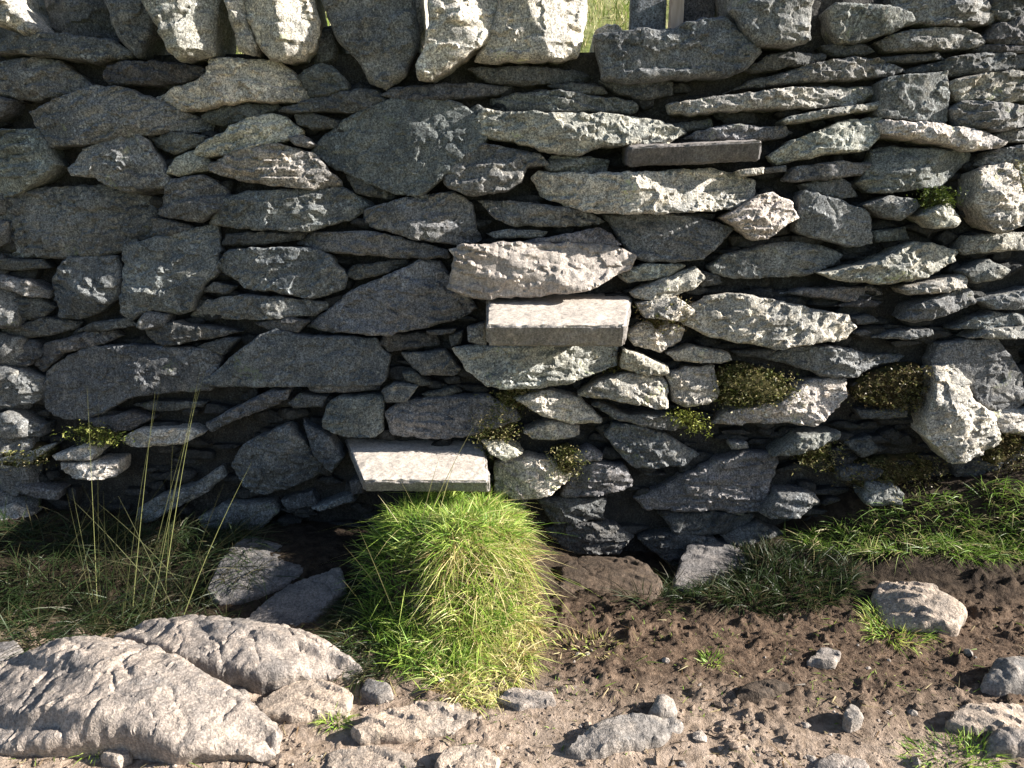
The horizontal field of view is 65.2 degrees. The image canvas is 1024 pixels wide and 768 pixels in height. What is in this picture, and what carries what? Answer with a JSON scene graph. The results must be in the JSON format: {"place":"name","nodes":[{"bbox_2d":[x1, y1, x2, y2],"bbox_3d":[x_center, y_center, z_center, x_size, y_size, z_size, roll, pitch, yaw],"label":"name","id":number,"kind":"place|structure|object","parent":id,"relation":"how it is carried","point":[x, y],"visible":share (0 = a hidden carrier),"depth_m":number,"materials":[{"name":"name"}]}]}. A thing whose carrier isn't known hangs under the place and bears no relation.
{"place":"outdoors","nodes":[
{"label":"outdoors","id":0,"kind":"place"},
{"bbox_2d":[236,0,668,53],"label":"hillside grass","id":1,"kind":"structure","parent":0,"point":[625,17],"depth_m":8.15,"materials":[{"name":"green plant"}]},
{"bbox_2d":[0,0,1023,767],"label":"ground","id":2,"kind":"structure","parent":0,"point":[312,548],"depth_m":2.42,"materials":[{"name":"soil"}]},
{"bbox_2d":[0,640,23,660],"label":"loose stone","id":3,"kind":"object","parent":2,"relation":"on","point":[6,646],"visible":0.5,"depth_m":2.35,"materials":[{"name":"grey stone"}]},
{"bbox_2d":[69,753,98,765],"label":"grass tuft","id":4,"kind":"object","parent":2,"relation":"on","point":[85,756],"visible":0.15,"depth_m":1.98,"materials":[{"name":"green plant"}]},
{"bbox_2d":[100,748,132,767],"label":"loose stone","id":5,"kind":"object","parent":2,"relation":"on","point":[119,758],"visible":0.71,"depth_m":1.97,"materials":[{"name":"grey stone"}]},
{"bbox_2d":[0,635,282,764],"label":"boulder","id":6,"kind":"object","parent":2,"relation":"on","point":[72,696],"visible":0.99,"depth_m":2.03,"materials":[{"name":"grey stone"}]},
{"bbox_2d":[0,368,305,663],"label":"rush tussock","id":7,"kind":"object","parent":2,"relation":"on","point":[127,625],"visible":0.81,"depth_m":2.76,"materials":[{"name":"green plant"}]},
{"bbox_2d":[114,614,362,694],"bbox_3d":[-0.803,0.803,2.335,0.777,0.199,0.244,4,18,11],"label":"boulder","id":8,"kind":"object","parent":2,"relation":"on","point":[259,657],"visible":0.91,"depth_m":2.28,"materials":[{"name":"grey stone"}]},
{"bbox_2d":[231,685,249,699],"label":"loose stone","id":9,"kind":"object","parent":2,"relation":"on","point":[243,691],"visible":0.2,"depth_m":2.20,"materials":[{"name":"grey stone"}]},
{"bbox_2d":[207,536,302,605],"bbox_3d":[-0.870,0.673,2.793,0.322,0.137,0.313,5,19,15],"label":"footing stone","id":10,"kind":"object","parent":2,"relation":"on","point":[278,579],"visible":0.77,"depth_m":2.76,"materials":[{"name":"grey stone"}]},
{"bbox_2d":[246,567,346,626],"bbox_3d":[-0.700,0.746,2.636,0.362,0.160,0.208,-14,22,-36],"label":"footing stone","id":11,"kind":"object","parent":2,"relation":"on","point":[295,604],"visible":0.69,"depth_m":2.63,"materials":[{"name":"grey stone"}]},
{"bbox_2d":[256,678,352,723],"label":"loose stone","id":12,"kind":"object","parent":2,"relation":"on","point":[301,701],"visible":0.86,"depth_m":2.15,"materials":[{"name":"grey stone"}]},
{"bbox_2d":[308,700,356,735],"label":"grass tuft","id":13,"kind":"object","parent":2,"relation":"on","point":[338,720],"visible":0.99,"depth_m":2.10,"materials":[{"name":"green plant"}]},
{"bbox_2d":[305,508,438,702],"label":"grass tuft","id":14,"kind":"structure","parent":2,"relation":"on","point":[347,614],"depth_m":2.48,"materials":[{"name":"green plant"}]},
{"bbox_2d":[325,745,422,767],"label":"loose stone","id":15,"kind":"object","parent":2,"relation":"on","point":[370,756],"visible":0.99,"depth_m":1.98,"materials":[{"name":"grey stone"}]},
{"bbox_2d":[360,679,393,704],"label":"loose stone","id":16,"kind":"object","parent":2,"relation":"on","point":[376,692],"visible":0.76,"depth_m":2.19,"materials":[{"name":"grey stone"}]},
{"bbox_2d":[351,700,476,745],"bbox_3d":[-0.255,0.918,2.110,0.332,0.118,0.120,-4,18,-13],"label":"loose stone","id":17,"kind":"object","parent":2,"relation":"on","point":[417,720],"visible":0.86,"depth_m":2.07,"materials":[{"name":"grey stone"}]},
{"bbox_2d":[334,421,596,718],"bbox_3d":[-0.198,0.495,2.579,0.983,0.789,1.310,0,18,0],"label":"grass tussock","id":18,"kind":"object","parent":2,"relation":"on","point":[468,515],"depth_m":2.47,"materials":[{"name":"green plant"}]},
{"bbox_2d":[434,744,500,767],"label":"loose stone","id":19,"kind":"object","parent":2,"relation":"on","point":[472,756],"visible":1,"depth_m":1.96,"materials":[{"name":"grey stone"}]},
{"bbox_2d":[15,640,976,767],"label":"gravel","id":20,"kind":"structure","parent":2,"relation":"on","point":[699,736],"depth_m":2.06,"materials":[{"name":"grey gravel"}]},
{"bbox_2d":[0,0,1023,564],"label":"dry stone wall","id":21,"kind":"structure","parent":2,"relation":"on","point":[302,272],"depth_m":2.89,"materials":[{"name":"stone"}]},
{"bbox_2d":[0,0,56,35],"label":"coping stone","id":22,"kind":"object","parent":21,"relation":"on","point":[24,17],"visible":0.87,"depth_m":2.79,"materials":[{"name":"stone"}]},
{"bbox_2d":[0,441,60,472],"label":"moss clump","id":23,"kind":"object","parent":21,"relation":"on","point":[44,457],"visible":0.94,"depth_m":3.10,"materials":[{"name":"green plant"}]},
{"bbox_2d":[44,0,125,47],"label":"coping stone","id":24,"kind":"object","parent":21,"relation":"on","point":[89,18],"visible":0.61,"depth_m":2.87,"materials":[{"name":"stone"}]},
{"bbox_2d":[52,419,134,448],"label":"moss clump","id":25,"kind":"object","parent":21,"relation":"on","point":[96,433],"visible":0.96,"depth_m":3.04,"materials":[{"name":"green plant"}]},
{"bbox_2d":[104,0,171,60],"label":"coping stone","id":26,"kind":"object","parent":21,"relation":"on","point":[135,27],"visible":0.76,"depth_m":2.77,"materials":[{"name":"stone"}]},
{"bbox_2d":[141,0,236,65],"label":"coping stone","id":27,"kind":"object","parent":21,"relation":"on","point":[197,32],"visible":0.98,"depth_m":2.68,"materials":[{"name":"stone"}]},
{"bbox_2d":[224,0,264,58],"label":"coping stone","id":28,"kind":"object","parent":21,"relation":"on","point":[246,43],"visible":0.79,"depth_m":2.69,"materials":[{"name":"stone"}]},
{"bbox_2d":[244,0,327,65],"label":"coping stone","id":29,"kind":"object","parent":21,"relation":"on","point":[287,32],"visible":0.99,"depth_m":2.69,"materials":[{"name":"stone"}]},
{"bbox_2d":[313,26,349,64],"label":"coping stone","id":30,"kind":"object","parent":21,"relation":"on","point":[330,48],"visible":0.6,"depth_m":2.81,"materials":[{"name":"stone"}]},
{"bbox_2d":[322,0,421,90],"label":"coping stone","id":31,"kind":"object","parent":21,"relation":"on","point":[379,41],"visible":0.96,"depth_m":2.70,"materials":[{"name":"stone"}]},
{"bbox_2d":[345,438,489,491],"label":"step slab","id":32,"kind":"structure","parent":21,"relation":"on","point":[382,465],"depth_m":2.86,"materials":[{"name":"stone"}]},
{"bbox_2d":[415,0,428,50],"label":"coping stone","id":33,"kind":"object","parent":21,"relation":"on","point":[422,12],"visible":0.5,"depth_m":2.87,"materials":[{"name":"stone"}]},
{"bbox_2d":[415,0,497,83],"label":"coping stone","id":34,"kind":"object","parent":21,"relation":"on","point":[458,34],"visible":0.91,"depth_m":2.64,"materials":[{"name":"stone"}]},
{"bbox_2d":[468,403,530,459],"bbox_3d":[-0.050,0.155,2.984,0.263,0.235,0.177,0,18,0],"label":"moss clump","id":35,"kind":"object","parent":21,"relation":"attached to","point":[506,431],"visible":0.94,"depth_m":2.94,"materials":[{"name":"green plant"}]},
{"bbox_2d":[475,388,553,420],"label":"moss clump","id":36,"kind":"object","parent":21,"relation":"attached to","point":[505,397],"visible":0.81,"depth_m":2.94,"materials":[{"name":"green plant"}]},
{"bbox_2d":[474,0,587,65],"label":"coping stone","id":37,"kind":"object","parent":21,"relation":"on","point":[533,32],"visible":0.97,"depth_m":2.67,"materials":[{"name":"stone"}]},
{"bbox_2d":[486,292,632,346],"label":"step slab","id":38,"kind":"structure","parent":21,"relation":"on","point":[579,320],"depth_m":2.55,"materials":[{"name":"stone"}]},
{"bbox_2d":[541,442,589,481],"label":"moss clump","id":39,"kind":"object","parent":21,"relation":"on","point":[564,455],"visible":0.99,"depth_m":2.96,"materials":[{"name":"green plant"}]},
{"bbox_2d":[589,24,622,51],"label":"coping stone","id":40,"kind":"object","parent":21,"relation":"on","point":[609,28],"visible":0.28,"depth_m":2.91,"materials":[{"name":"stone"}]},
{"bbox_2d":[592,346,645,376],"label":"moss clump","id":41,"kind":"object","parent":21,"relation":"on","point":[617,367],"visible":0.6,"depth_m":2.91,"materials":[{"name":"green plant"}]},
{"bbox_2d":[633,291,700,336],"bbox_3d":[0.532,-0.263,2.887,0.272,0.169,0.164,0,18,0],"label":"moss clump","id":42,"kind":"object","parent":21,"relation":"on","point":[656,323],"visible":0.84,"depth_m":2.85,"materials":[{"name":"green plant"}]},
{"bbox_2d":[592,16,761,85],"bbox_3d":[0.563,-1.160,2.838,0.580,0.240,0.372,0,18,0],"label":"sill stone","id":43,"kind":"object","parent":21,"relation":"on","point":[719,48],"visible":0.97,"depth_m":2.69,"materials":[{"name":"stone"}]},
{"bbox_2d":[629,0,666,29],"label":"upright slate","id":44,"kind":"object","parent":43,"relation":"on","point":[651,14],"visible":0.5,"depth_m":2.82,"materials":[{"name":"stone"}]},
{"bbox_2d":[668,0,683,28],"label":"stile post","id":45,"kind":"object","parent":43,"relation":"on","point":[676,14],"visible":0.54,"depth_m":2.77,"materials":[{"name":"grey wood"}]},
{"bbox_2d":[683,0,714,21],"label":"leaning slate","id":46,"kind":"object","parent":43,"relation":"on","point":[695,9],"visible":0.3,"depth_m":2.86,"materials":[{"name":"stone"}]},
{"bbox_2d":[661,407,713,438],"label":"moss clump","id":47,"kind":"object","parent":21,"relation":"on","point":[688,418],"visible":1,"depth_m":2.91,"materials":[{"name":"green plant"}]},
{"bbox_2d":[621,139,761,166],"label":"step slab","id":48,"kind":"structure","parent":21,"relation":"on","point":[695,152],"depth_m":2.68,"materials":[{"name":"stone"}]},
{"bbox_2d":[701,359,808,413],"bbox_3d":[0.885,0.000,2.945,0.401,0.207,0.183,0,18,0],"label":"moss clump","id":49,"kind":"object","parent":21,"relation":"on","point":[743,382],"visible":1,"depth_m":2.92,"materials":[{"name":"green plant"}]},
{"bbox_2d":[714,0,813,52],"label":"coping stone","id":50,"kind":"object","parent":21,"relation":"on","point":[770,26],"visible":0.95,"depth_m":2.64,"materials":[{"name":"stone"}]},
{"bbox_2d":[789,440,849,474],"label":"moss clump","id":51,"kind":"object","parent":21,"relation":"attached to","point":[812,457],"visible":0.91,"depth_m":2.97,"materials":[{"name":"green plant"}]},
{"bbox_2d":[817,452,960,494],"bbox_3d":[1.426,0.324,3.067,0.556,0.189,0.177,0,18,0],"label":"moss clump","id":52,"kind":"object","parent":21,"relation":"on","point":[894,472],"visible":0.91,"depth_m":3.05,"materials":[{"name":"green plant"}]},
{"bbox_2d":[834,361,957,416],"bbox_3d":[1.402,0.007,2.972,0.448,0.211,0.186,0,18,0],"label":"moss clump","id":53,"kind":"object","parent":21,"relation":"on","point":[893,385],"visible":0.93,"depth_m":2.95,"materials":[{"name":"green plant"}]},
{"bbox_2d":[906,185,967,211],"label":"moss clump","id":54,"kind":"object","parent":21,"relation":"on","point":[926,198],"visible":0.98,"depth_m":2.76,"materials":[{"name":"green plant"}]},
{"bbox_2d":[973,430,1023,476],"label":"moss clump","id":55,"kind":"object","parent":21,"relation":"attached to","point":[1007,447],"visible":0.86,"depth_m":3.00,"materials":[{"name":"green plant"}]},
{"bbox_2d":[1005,159,1023,190],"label":"moss clump","id":56,"kind":"object","parent":21,"relation":"on","point":[1019,170],"visible":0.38,"depth_m":2.78,"materials":[{"name":"green plant"}]},
{"bbox_2d":[1,541,1023,767],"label":"soil crumbs","id":57,"kind":"object","parent":2,"relation":"on","point":[733,745],"visible":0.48,"depth_m":2.16,"materials":[{"name":"brown soil"}]},
{"bbox_2d":[4,566,1023,767],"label":"pebbles","id":58,"kind":"object","parent":2,"relation":"on","point":[674,760],"visible":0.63,"depth_m":2.17,"materials":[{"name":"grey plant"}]},
{"bbox_2d":[495,687,555,711],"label":"loose stone","id":59,"kind":"object","parent":2,"relation":"on","point":[521,699],"visible":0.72,"depth_m":2.17,"materials":[{"name":"grey stone"}]},
{"bbox_2d":[549,623,632,659],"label":"grass tuft","id":60,"kind":"object","parent":2,"relation":"on","point":[592,636],"visible":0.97,"depth_m":2.42,"materials":[{"name":"green plant"}]},
{"bbox_2d":[555,556,662,599],"bbox_3d":[0.330,0.729,2.791,0.401,0.122,0.478,0,18,0],"label":"loose stone","id":61,"kind":"object","parent":2,"relation":"on","point":[587,572],"visible":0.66,"depth_m":2.80,"materials":[{"name":"brown stone"}]},
{"bbox_2d":[563,712,683,760],"bbox_3d":[0.287,0.927,2.059,0.337,0.128,0.102,-4,18,-12],"label":"loose stone","id":62,"kind":"object","parent":2,"relation":"on","point":[629,732],"visible":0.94,"depth_m":2.02,"materials":[{"name":"grey stone"}]},
{"bbox_2d":[597,565,710,628],"bbox_3d":[0.467,0.701,2.704,0.451,0.190,0.434,7,19,20],"label":"grass tuft","id":63,"kind":"object","parent":2,"relation":"on","point":[666,593],"visible":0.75,"depth_m":2.65,"materials":[{"name":"green plant"}]},
{"bbox_2d":[648,694,677,718],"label":"loose stone","id":64,"kind":"object","parent":2,"relation":"on","point":[663,705],"visible":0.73,"depth_m":2.12,"materials":[{"name":"grey stone"}]},
{"bbox_2d":[344,598,986,727],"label":"sparse grass","id":65,"kind":"structure","parent":2,"relation":"on","point":[718,667],"depth_m":2.30,"materials":[{"name":"green plant"}]},
{"bbox_2d":[672,537,750,593],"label":"loose stone","id":66,"kind":"object","parent":2,"relation":"on","point":[697,558],"visible":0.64,"depth_m":2.98,"materials":[{"name":"grey stone"}]},
{"bbox_2d":[695,644,732,670],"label":"grass tuft","id":67,"kind":"object","parent":2,"relation":"on","point":[716,656],"visible":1,"depth_m":2.35,"materials":[{"name":"green plant"}]},
{"bbox_2d":[736,679,789,703],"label":"loose stone","id":68,"kind":"object","parent":2,"relation":"on","point":[754,692],"visible":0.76,"depth_m":2.20,"materials":[{"name":"brown stone"}]},
{"bbox_2d":[807,647,840,669],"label":"loose stone","id":69,"kind":"object","parent":2,"relation":"on","point":[825,658],"visible":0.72,"depth_m":2.33,"materials":[{"name":"grey stone"}]},
{"bbox_2d":[812,753,869,767],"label":"loose stone","id":70,"kind":"object","parent":2,"relation":"on","point":[835,760],"visible":1,"depth_m":1.96,"materials":[{"name":"grey stone"}]},
{"bbox_2d":[842,704,863,732],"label":"loose stone","id":71,"kind":"object","parent":2,"relation":"on","point":[853,718],"visible":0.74,"depth_m":2.07,"materials":[{"name":"grey stone"}]},
{"bbox_2d":[848,594,947,656],"bbox_3d":[1.190,0.741,2.502,0.326,0.075,0.336,9,20,25],"label":"grass tuft","id":72,"kind":"object","parent":2,"relation":"on","point":[871,622],"visible":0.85,"depth_m":2.48,"materials":[{"name":"green plant"}]},
{"bbox_2d":[776,475,1023,575],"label":"bank grass","id":73,"kind":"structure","parent":2,"relation":"on","point":[961,548],"depth_m":2.93,"materials":[{"name":"green plant"}]},
{"bbox_2d":[870,581,967,636],"bbox_3d":[1.307,0.743,2.584,0.277,0.155,0.254,0,18,0],"label":"loose stone","id":74,"kind":"object","parent":2,"relation":"on","point":[930,607],"visible":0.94,"depth_m":2.53,"materials":[{"name":"grey stone"}]},
{"bbox_2d":[895,724,1019,767],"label":"grass tuft","id":75,"kind":"object","parent":2,"relation":"on","point":[968,755],"visible":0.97,"depth_m":2.01,"materials":[{"name":"green plant"}]},
{"bbox_2d":[945,702,1023,736],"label":"loose stone","id":76,"kind":"object","parent":2,"relation":"on","point":[988,717],"visible":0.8,"depth_m":2.08,"materials":[{"name":"grey stone"}]},
{"bbox_2d":[980,656,1023,696],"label":"loose stone","id":77,"kind":"object","parent":2,"relation":"on","point":[1003,677],"visible":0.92,"depth_m":2.21,"materials":[{"name":"grey stone"}]},
{"bbox_2d":[984,726,1023,758],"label":"loose stone","id":78,"kind":"object","parent":2,"relation":"on","point":[1006,741],"visible":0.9,"depth_m":2.00,"materials":[{"name":"grey stone"}]},
{"bbox_2d":[653,530,877,622],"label":"shaded grass","id":79,"kind":"structure","parent":0,"point":[784,551],"depth_m":2.76,"materials":[{"name":"green plant"}]}
]}

